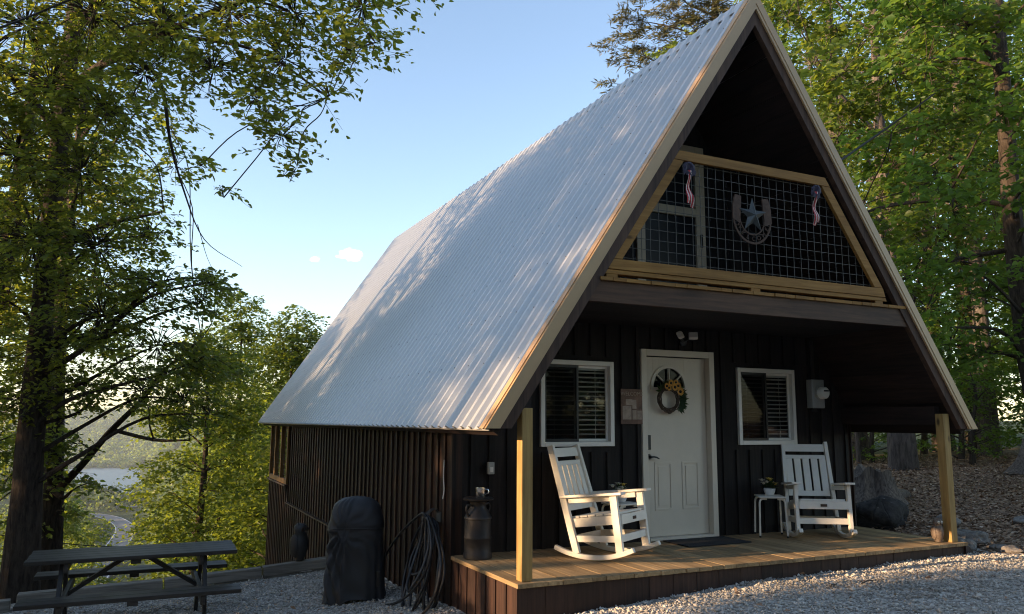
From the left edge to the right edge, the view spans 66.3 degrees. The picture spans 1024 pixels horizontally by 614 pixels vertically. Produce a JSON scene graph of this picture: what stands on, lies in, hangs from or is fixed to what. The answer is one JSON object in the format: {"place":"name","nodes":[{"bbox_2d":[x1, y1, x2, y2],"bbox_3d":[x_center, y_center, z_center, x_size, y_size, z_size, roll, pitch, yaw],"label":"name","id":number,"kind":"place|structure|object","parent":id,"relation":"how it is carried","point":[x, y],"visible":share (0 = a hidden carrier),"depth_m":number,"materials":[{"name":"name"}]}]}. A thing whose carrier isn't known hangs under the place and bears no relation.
{"place":"outdoors","nodes":[
{"label":"outdoors","id":0,"kind":"place"},
{"bbox_2d":[0,0,70,27],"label":"utility cable","id":1,"kind":"object","parent":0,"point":[34,14],"visible":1,"depth_m":9.31,"materials":[{"name":"black rubber"}]},
{"bbox_2d":[65,467,141,493],"bbox_3d":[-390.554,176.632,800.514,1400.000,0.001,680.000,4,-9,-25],"label":"lake","id":2,"kind":"structure","parent":0,"point":[109,476],"depth_m":860.62,"materials":[{"name":"grey liquid"}]},
{"bbox_2d":[90,513,134,583],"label":"road","id":3,"kind":"structure","parent":0,"point":[119,522],"depth_m":364.68,"materials":[{"name":"grey asphalt"}]},
{"bbox_2d":[0,421,1023,586],"bbox_3d":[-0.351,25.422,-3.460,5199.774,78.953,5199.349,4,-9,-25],"label":"hillside","id":4,"kind":"structure","parent":0,"point":[124,514],"depth_m":14.27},
{"bbox_2d":[0,457,11,523],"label":"slope tree","id":5,"kind":"object","parent":4,"relation":"on","point":[4,472],"visible":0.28,"depth_m":16.77,"materials":[{"name":"green plant"}]},
{"bbox_2d":[0,193,99,568],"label":"slope tree","id":6,"kind":"object","parent":4,"relation":"on","point":[7,422],"visible":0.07,"depth_m":19.54,"materials":[{"name":"green plant"}]},
{"bbox_2d":[0,535,110,546],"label":"guardrail","id":7,"kind":"object","parent":4,"relation":"on","point":[77,544],"visible":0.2,"depth_m":19.69,"materials":[{"name":"grey metal"}]},
{"bbox_2d":[3,490,114,587],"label":"slope tree","id":8,"kind":"object","parent":4,"relation":"on","point":[76,531],"visible":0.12,"depth_m":40.42,"materials":[{"name":"green plant"}]},
{"bbox_2d":[0,23,160,468],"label":"leaning tree","id":9,"kind":"object","parent":4,"relation":"on","point":[3,384],"visible":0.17,"depth_m":12.68,"materials":[{"name":"green plant"}]},
{"bbox_2d":[0,66,179,474],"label":"slope tree","id":10,"kind":"object","parent":4,"relation":"on","point":[132,192],"visible":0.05,"depth_m":25.21,"materials":[{"name":"green plant"}]},
{"bbox_2d":[63,515,122,584],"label":"slope tree","id":11,"kind":"object","parent":4,"relation":"on","point":[96,529],"visible":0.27,"depth_m":45.52,"materials":[{"name":"green plant"}]},
{"bbox_2d":[0,406,220,468],"bbox_3d":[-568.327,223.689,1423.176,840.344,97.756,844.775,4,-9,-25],"label":"hill woods","id":12,"kind":"object","parent":4,"relation":"on","point":[118,454],"visible":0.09,"depth_m":1222.49,"materials":[{"name":"green plant"}]},
{"bbox_2d":[0,0,264,589],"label":"ash tree","id":13,"kind":"object","parent":4,"relation":"on","point":[54,515],"visible":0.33,"depth_m":12.98,"materials":[{"name":"green plant"}]},
{"bbox_2d":[0,370,289,580],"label":"valley woods","id":14,"kind":"object","parent":4,"relation":"on","point":[5,508],"visible":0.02,"depth_m":440.62,"materials":[{"name":"green plant"}]},
{"bbox_2d":[104,324,280,588],"bbox_3d":[-8.956,5.854,22.480,5.035,10.798,5.579,4,-9,-25],"label":"slope tree","id":15,"kind":"object","parent":4,"relation":"on","point":[198,528],"visible":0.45,"depth_m":22.64,"materials":[{"name":"green plant"}]},
{"bbox_2d":[145,290,285,575],"bbox_3d":[-10.117,6.834,28.726,5.177,14.977,5.498,-2,-9,18],"label":"slope tree","id":16,"kind":"object","parent":4,"relation":"on","point":[246,335],"visible":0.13,"depth_m":29.11,"materials":[{"name":"green plant"}]},
{"bbox_2d":[0,0,453,603],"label":"hickory tree","id":17,"kind":"object","parent":4,"relation":"on","point":[64,86],"visible":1,"depth_m":10.51,"materials":[{"name":"green plant"}]},
{"bbox_2d":[182,432,286,574],"bbox_3d":[-6.474,6.504,20.377,3.773,6.456,3.848,-3,-9,24],"label":"slope tree","id":18,"kind":"object","parent":4,"relation":"on","point":[263,505],"visible":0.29,"depth_m":20.19,"materials":[{"name":"green plant"}]},
{"bbox_2d":[188,304,329,571],"bbox_3d":[-7.674,6.275,26.642,6.122,12.844,5.830,-1,-8,10],"label":"slope tree","id":19,"kind":"object","parent":4,"relation":"on","point":[289,360],"visible":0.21,"depth_m":26.39,"materials":[{"name":"green plant"}]},
{"bbox_2d":[0,548,1023,613],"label":"gravel yard","id":20,"kind":"structure","parent":4,"relation":"on","point":[771,601],"depth_m":7.18,"materials":[{"name":"grey gravel"}]},
{"bbox_2d":[0,598,10,612],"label":"border timber","id":21,"kind":"object","parent":20,"relation":"on","point":[5,605],"visible":1,"depth_m":8.71,"materials":[{"name":"grey wood"}]},
{"bbox_2d":[16,578,162,601],"bbox_3d":[-5.008,3.436,9.347,1.534,0.251,0.160,4,-9,-25],"label":"border timber","id":22,"kind":"object","parent":20,"relation":"on","point":[142,585],"visible":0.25,"depth_m":9.36,"materials":[{"name":"grey wood"}]},
{"bbox_2d":[12,540,241,613],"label":"picnic table","id":23,"kind":"object","parent":20,"relation":"on","point":[65,559],"visible":0.99,"depth_m":7.53,"materials":[{"name":"black paint"}]},
{"bbox_2d":[164,566,261,588],"bbox_3d":[-3.778,3.472,9.929,1.156,0.262,0.160,4,-9,-25],"label":"border timber","id":24,"kind":"object","parent":20,"relation":"on","point":[230,576],"visible":0.52,"depth_m":9.93,"materials":[{"name":"grey wood"}]},
{"bbox_2d":[262,556,325,578],"bbox_3d":[-2.669,3.472,10.457,1.269,0.303,0.160,4,-9,-25],"label":"border timber","id":25,"kind":"object","parent":20,"relation":"on","point":[283,569],"visible":0.41,"depth_m":10.29,"materials":[{"name":"grey wood"}]},
{"bbox_2d":[289,522,308,560],"bbox_3d":[-2.825,3.117,10.447,0.221,0.500,0.256,-4,-10,29],"label":"owl decoy","id":26,"kind":"object","parent":25,"relation":"on","point":[298,546],"visible":1,"depth_m":10.37,"materials":[{"name":"plastic"}]},
{"bbox_2d":[321,496,385,605],"bbox_3d":[-1.716,2.667,8.587,0.696,1.171,0.574,2,-8,-12],"label":"covered grill","id":27,"kind":"object","parent":20,"relation":"on","point":[354,556],"visible":0.94,"depth_m":8.37,"materials":[{"name":"black fabric"}]},
{"bbox_2d":[855,495,908,529],"bbox_3d":[5.095,2.874,10.877,0.653,0.528,0.682,-8,-12,44],"label":"boulder","id":28,"kind":"object","parent":20,"relation":"on","point":[886,512],"visible":0.76,"depth_m":10.66,"materials":[{"name":"grey stone"}]},
{"bbox_2d":[958,536,976,550],"bbox_3d":[5.288,2.817,9.256,0.480,0.211,0.331,4,-9,-25],"label":"fieldstone","id":29,"kind":"object","parent":20,"relation":"on","point":[972,544],"visible":0.36,"depth_m":9.14,"materials":[{"name":"grey stone"}]},
{"bbox_2d":[957,529,990,544],"bbox_3d":[5.627,2.840,9.639,0.421,0.191,0.614,-2,-9,13],"label":"fieldstone","id":30,"kind":"object","parent":20,"relation":"on","point":[979,537],"visible":0.49,"depth_m":9.45,"materials":[{"name":"grey stone"}]},
{"bbox_2d":[986,544,1023,552],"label":"fieldstone","id":31,"kind":"object","parent":20,"relation":"on","point":[1005,548],"visible":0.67,"depth_m":8.99,"materials":[{"name":"grey stone"}]},
{"bbox_2d":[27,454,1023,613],"bbox_3d":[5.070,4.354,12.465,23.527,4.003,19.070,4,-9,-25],"label":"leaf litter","id":32,"kind":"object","parent":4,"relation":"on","point":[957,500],"visible":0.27,"depth_m":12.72,"materials":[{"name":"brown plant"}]},
{"bbox_2d":[258,0,977,613],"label":"cabin","id":33,"kind":"object","parent":4,"relation":"on","point":[520,312],"visible":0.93,"depth_m":8.94,"materials":[{"name":"black"}]},
{"bbox_2d":[421,508,440,521],"bbox_3d":[-0.819,2.127,7.996,0.178,0.134,0.158,4,-9,-25],"label":"hose hook","id":34,"kind":"object","parent":33,"relation":"attached to","point":[438,516],"visible":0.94,"depth_m":8.02,"materials":[{"name":"metal"}]},
{"bbox_2d":[376,512,445,613],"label":"garden hose","id":35,"kind":"object","parent":34,"relation":"hanging from","point":[429,526],"visible":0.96,"depth_m":7.78,"materials":[{"name":"black rubber"}]},
{"bbox_2d":[442,460,444,498],"bbox_3d":[-0.695,1.751,7.961,0.026,0.391,0.028,4,-9,-25],"label":"hanging cord","id":36,"kind":"object","parent":33,"relation":"hanging from","point":[443,479],"visible":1,"depth_m":7.96,"materials":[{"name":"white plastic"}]},
{"bbox_2d":[463,496,493,559],"bbox_3d":[-0.332,2.141,7.619,0.311,0.578,0.303,4,-9,-25],"label":"milk can","id":37,"kind":"object","parent":33,"relation":"on","point":[477,534],"visible":0.98,"depth_m":7.51,"materials":[{"name":"grey metal"}]},
{"bbox_2d":[475,487,488,496],"bbox_3d":[-0.301,1.812,7.669,0.100,0.085,0.125,-8,-11,43],"label":"tin mug","id":38,"kind":"object","parent":37,"relation":"on","point":[479,491],"visible":1,"depth_m":7.62,"materials":[{"name":"white metal"}]},
{"bbox_2d":[487,462,493,473],"bbox_3d":[-0.216,1.638,7.967,0.070,0.120,0.052,4,-9,-25],"label":"wall outlet","id":39,"kind":"object","parent":33,"relation":"attached to","point":[490,467],"depth_m":7.95,"materials":[{"name":"white plastic"}]},
{"bbox_2d":[540,359,614,446],"bbox_3d":[0.650,1.068,8.680,0.921,1.130,0.345,4,-9,-25],"label":"window","id":40,"kind":"structure","parent":33,"relation":"in","point":[569,391],"depth_m":8.72,"materials":[{"name":"white plastic"}]},
{"bbox_2d":[547,444,660,560],"bbox_3d":[0.907,1.917,7.833,0.917,1.098,0.700,-9,-12,33],"label":"rocking chair","id":41,"kind":"object","parent":33,"relation":"on","point":[574,487],"visible":1,"depth_m":7.77,"materials":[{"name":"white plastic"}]},
{"bbox_2d":[601,501,641,545],"bbox_3d":[1.164,2.315,8.343,0.339,0.462,0.338,6,-10,-35],"label":"side stool","id":42,"kind":"object","parent":33,"relation":"on","point":[622,505],"visible":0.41,"depth_m":8.30,"materials":[{"name":"white plastic"}]},
{"bbox_2d":[611,482,627,501],"bbox_3d":[1.159,1.982,8.388,0.250,0.207,0.196,4,-9,-25],"label":"flower pot","id":43,"kind":"object","parent":42,"relation":"on","point":[620,487],"visible":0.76,"depth_m":8.36,"materials":[{"name":"white ceramic"}]},
{"bbox_2d":[620,389,642,423],"bbox_3d":[1.347,1.120,8.822,0.299,0.390,0.012,4,-9,-25],"label":"welcome sign","id":44,"kind":"object","parent":33,"relation":"attached to","point":[631,407],"visible":1,"depth_m":8.82,"materials":[{"name":"wood"}]},
{"bbox_2d":[636,145,706,285],"bbox_3d":[1.851,-0.965,9.547,1.015,2.070,0.360,4,-9,-25],"label":"loft door","id":45,"kind":"structure","parent":33,"relation":"in","point":[667,247],"depth_m":9.49,"materials":[{"name":"beige paint"}]},
{"bbox_2d":[656,379,688,413],"bbox_3d":[1.843,1.039,9.077,0.464,0.411,0.096,4,-9,-25],"label":"door wreath","id":46,"kind":"object","parent":33,"relation":"attached to","point":[674,386],"depth_m":9.08,"materials":[{"name":"brown wicker"}]},
{"bbox_2d":[646,357,708,536],"bbox_3d":[1.914,1.605,9.108,0.888,2.030,0.109,4,-9,-25],"label":"door","id":47,"kind":"structure","parent":33,"relation":"in","point":[677,449],"depth_m":9.11,"materials":[{"name":"white paint"}]},
{"bbox_2d":[676,331,697,345],"bbox_3d":[2.039,0.372,9.190,0.309,0.164,0.150,4,-9,-25],"label":"flood light","id":48,"kind":"object","parent":33,"relation":"attached to","point":[683,340],"visible":1,"depth_m":9.20,"materials":[{"name":"white plastic"}]},
{"bbox_2d":[682,162,695,207],"bbox_3d":[1.728,-1.194,7.654,0.162,0.453,0.058,4,-9,-25],"label":"ribbon bow","id":49,"kind":"object","parent":33,"relation":"attached to","point":[688,169],"visible":1,"depth_m":7.65,"materials":[{"name":"red fabric"}]},
{"bbox_2d":[663,536,751,546],"bbox_3d":[2.159,2.596,8.680,0.860,0.012,0.470,4,-9,-25],"label":"door mat","id":50,"kind":"object","parent":33,"relation":"on","point":[706,541],"depth_m":8.64,"materials":[{"name":"brown fabric"}]},
{"bbox_2d":[732,194,771,244],"bbox_3d":[2.458,-0.884,7.970,0.517,0.498,0.063,4,-9,-25],"label":"horseshoe star","id":51,"kind":"object","parent":33,"relation":"attached to","point":[752,214],"visible":1,"depth_m":7.96,"materials":[{"name":"grey metal"}]},
{"bbox_2d":[735,368,797,444],"bbox_3d":[3.089,1.251,9.839,0.927,1.130,0.345,4,-9,-25],"label":"window","id":52,"kind":"structure","parent":33,"relation":"in","point":[756,388],"depth_m":9.86,"materials":[{"name":"white plastic"}]},
{"bbox_2d":[754,494,788,537],"bbox_3d":[3.042,2.454,9.225,0.339,0.462,0.338,-1,-8,6],"label":"side stool","id":53,"kind":"object","parent":33,"relation":"on","point":[774,496],"visible":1,"depth_m":9.13,"materials":[{"name":"white plastic"}]},
{"bbox_2d":[760,477,778,494],"bbox_3d":[3.046,2.125,9.290,0.242,0.205,0.219,-2,-9,17],"label":"flower pot","id":54,"kind":"object","parent":53,"relation":"on","point":[768,482],"visible":1,"depth_m":9.26,"materials":[{"name":"white ceramic"}]},
{"bbox_2d":[811,185,820,225],"bbox_3d":[3.249,-1.086,8.379,0.156,0.446,0.057,4,-9,-25],"label":"ribbon bow","id":55,"kind":"object","parent":33,"relation":"attached to","point":[815,191],"visible":1,"depth_m":8.38,"materials":[{"name":"fabric"}]},
{"bbox_2d":[806,341,829,411],"bbox_3d":[3.900,0.880,9.987,0.215,0.910,0.213,4,-9,-25],"label":"electric meter","id":56,"kind":"object","parent":33,"relation":"attached to","point":[818,392],"visible":1,"depth_m":9.95,"materials":[{"name":"white plastic"}]},
{"bbox_2d":[781,442,857,537],"bbox_3d":[3.567,2.136,9.228,0.700,1.098,0.917,-1,-10,6],"label":"rocking chair","id":57,"kind":"object","parent":33,"relation":"on","point":[796,504],"visible":0.97,"depth_m":9.46,"materials":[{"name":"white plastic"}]},
{"bbox_2d":[841,27,1015,159],"bbox_3d":[9.880,-5.878,16.056,18.002,10.841,0.028,9,-12,-44],"label":"utility cable","id":58,"kind":"object","parent":33,"relation":"attached to","point":[877,134],"visible":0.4,"depth_m":10.90,"materials":[{"name":"black rubber"}]},
{"bbox_2d":[644,23,707,58],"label":"forest tree","id":59,"kind":"object","parent":4,"relation":"on","point":[675,42],"visible":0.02,"depth_m":27.06,"materials":[{"name":"green plant"}]},
{"bbox_2d":[588,0,799,97],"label":"pine tree","id":60,"kind":"object","parent":4,"relation":"on","point":[693,18],"visible":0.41,"depth_m":29.87,"materials":[{"name":"green plant"}]},
{"bbox_2d":[732,0,959,459],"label":"oak tree","id":61,"kind":"object","parent":4,"relation":"on","point":[864,442],"visible":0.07,"depth_m":24.45,"materials":[{"name":"green plant"}]},
{"bbox_2d":[796,3,922,292],"bbox_3d":[14.024,-3.558,34.237,9.468,19.964,8.558,6,-10,-33],"label":"forest tree","id":62,"kind":"object","parent":4,"relation":"on","point":[817,97],"visible":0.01,"depth_m":34.74,"materials":[{"name":"green plant"}]},
{"bbox_2d":[769,0,954,463],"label":"oak tree","id":63,"kind":"object","parent":4,"relation":"on","point":[858,449],"visible":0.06,"depth_m":20.57,"materials":[{"name":"green plant"}]},
{"bbox_2d":[734,0,1023,467],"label":"oak tree","id":64,"kind":"object","parent":4,"relation":"on","point":[962,146],"visible":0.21,"depth_m":19.73,"materials":[{"name":"green plant"}]},
{"bbox_2d":[854,464,911,505],"bbox_3d":[6.191,2.945,12.859,2.337,0.715,1.374,4,-9,-25],"label":"tree stump","id":65,"kind":"object","parent":4,"relation":"on","point":[870,482],"visible":0.5,"depth_m":12.39,"materials":[{"name":"grey wood"}]},
{"bbox_2d":[852,432,923,462],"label":"sapling","id":66,"kind":"object","parent":4,"relation":"on","point":[871,456],"visible":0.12,"depth_m":21.58,"materials":[{"name":"green plant"}]},
{"bbox_2d":[761,0,1020,470],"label":"maple tree","id":67,"kind":"object","parent":4,"relation":"on","point":[903,446],"visible":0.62,"depth_m":13.87,"materials":[{"name":"green plant"}]},
{"bbox_2d":[865,376,958,450],"bbox_3d":[11.516,2.623,22.816,2.923,4.010,3.161,-7,-11,40],"label":"sapling","id":68,"kind":"object","parent":4,"relation":"on","point":[920,441],"visible":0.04,"depth_m":22.49,"materials":[{"name":"green plant"}]},
{"bbox_2d":[874,317,966,454],"bbox_3d":[12.920,2.579,25.095,3.736,4.609,3.455,-1,-8,9],"label":"sapling","id":69,"kind":"object","parent":4,"relation":"on","point":[924,437],"visible":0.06,"depth_m":24.67,"materials":[{"name":"green plant"}]},
{"bbox_2d":[832,0,1023,395],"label":"maple tree","id":70,"kind":"object","parent":4,"relation":"on","point":[1008,207],"visible":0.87,"depth_m":12.20,"materials":[{"name":"green plant"}]},
{"bbox_2d":[842,0,1023,451],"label":"forest tree","id":71,"kind":"object","parent":4,"relation":"on","point":[934,439],"visible":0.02,"depth_m":26.53,"materials":[{"name":"green plant"}]},
{"bbox_2d":[846,0,1023,456],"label":"oak tree","id":72,"kind":"object","parent":4,"relation":"on","point":[982,310],"visible":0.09,"depth_m":22.21,"materials":[{"name":"green plant"}]},
{"bbox_2d":[932,514,960,526],"bbox_3d":[5.790,2.862,10.444,0.373,0.192,0.266,0,-8,0],"label":"fieldstone","id":73,"kind":"object","parent":4,"relation":"on","point":[958,521],"visible":0.2,"depth_m":10.39,"materials":[{"name":"grey stone"}]},
{"bbox_2d":[874,41,1023,453],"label":"forest tree","id":74,"kind":"object","parent":4,"relation":"on","point":[967,293],"visible":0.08,"depth_m":23.62,"materials":[{"name":"green plant"}]},
{"bbox_2d":[888,22,1023,443],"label":"forest tree","id":75,"kind":"object","parent":4,"relation":"on","point":[958,308],"visible":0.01,"depth_m":35.02,"materials":[{"name":"green plant"}]},
{"bbox_2d":[900,97,1021,436],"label":"forest tree","id":76,"kind":"object","parent":4,"relation":"on","point":[988,302],"depth_m":42.28,"materials":[{"name":"green plant"}]},
{"bbox_2d":[916,324,1023,460],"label":"sapling","id":77,"kind":"object","parent":4,"relation":"on","point":[961,455],"visible":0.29,"depth_m":20.01,"materials":[{"name":"green plant"}]},
{"bbox_2d":[928,339,1021,464],"bbox_3d":[10.881,2.318,18.538,2.126,3.202,2.299,-7,-11,41],"label":"sapling","id":78,"kind":"object","parent":4,"relation":"on","point":[976,399],"visible":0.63,"depth_m":18.30,"materials":[{"name":"green plant"}]},
{"bbox_2d":[955,0,1023,359],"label":"forest tree","id":79,"kind":"object","parent":4,"relation":"on","point":[1010,46],"visible":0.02,"depth_m":30.93,"materials":[{"name":"green plant"}]},
{"bbox_2d":[961,310,1023,439],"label":"sapling","id":80,"kind":"object","parent":4,"relation":"on","point":[1014,410],"visible":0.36,"depth_m":20.82,"materials":[{"name":"green plant"}]},
{"bbox_2d":[967,310,1023,441],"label":"sapling","id":81,"kind":"object","parent":4,"relation":"on","point":[1015,439],"visible":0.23,"depth_m":22.73,"materials":[{"name":"green plant"}]},
{"bbox_2d":[967,34,1023,370],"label":"forest tree","id":82,"kind":"object","parent":4,"relation":"on","point":[1019,41],"visible":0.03,"depth_m":26.14,"materials":[{"name":"green plant"}]},
{"bbox_2d":[982,6,1023,401],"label":"forest tree","id":83,"kind":"object","parent":4,"relation":"on","point":[1020,105],"visible":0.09,"depth_m":21.43,"materials":[{"name":"green plant"}]},
{"bbox_2d":[983,338,1023,449],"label":"sapling","id":84,"kind":"object","parent":4,"relation":"on","point":[1016,406],"visible":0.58,"depth_m":19.33,"materials":[{"name":"green plant"}]},
{"bbox_2d":[1002,439,1023,474],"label":"tree stump","id":85,"kind":"object","parent":4,"relation":"on","point":[1016,466],"visible":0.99,"depth_m":14.46,"materials":[{"name":"grey wood"}]},
{"bbox_2d":[1013,515,1023,525],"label":"fieldstone","id":86,"kind":"object","parent":4,"relation":"on","point":[1018,520],"visible":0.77,"depth_m":10.14,"materials":[{"name":"grey stone"}]},
{"bbox_2d":[0,0,1023,420],"label":"sky","id":87,"kind":"structure","parent":0,"point":[486,80],"materials":[{"name":"blue"}]},
{"bbox_2d":[931,517,943,541],"bbox_3d":[4.783,2.499,8.803,0.138,0.270,0.120,2,-9,-14],"label":"figurine","id":88,"kind":"object","parent":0,"point":[937,531],"visible":1,"depth_m":8.77,"materials":[{"name":"ceramic"}]}
]}

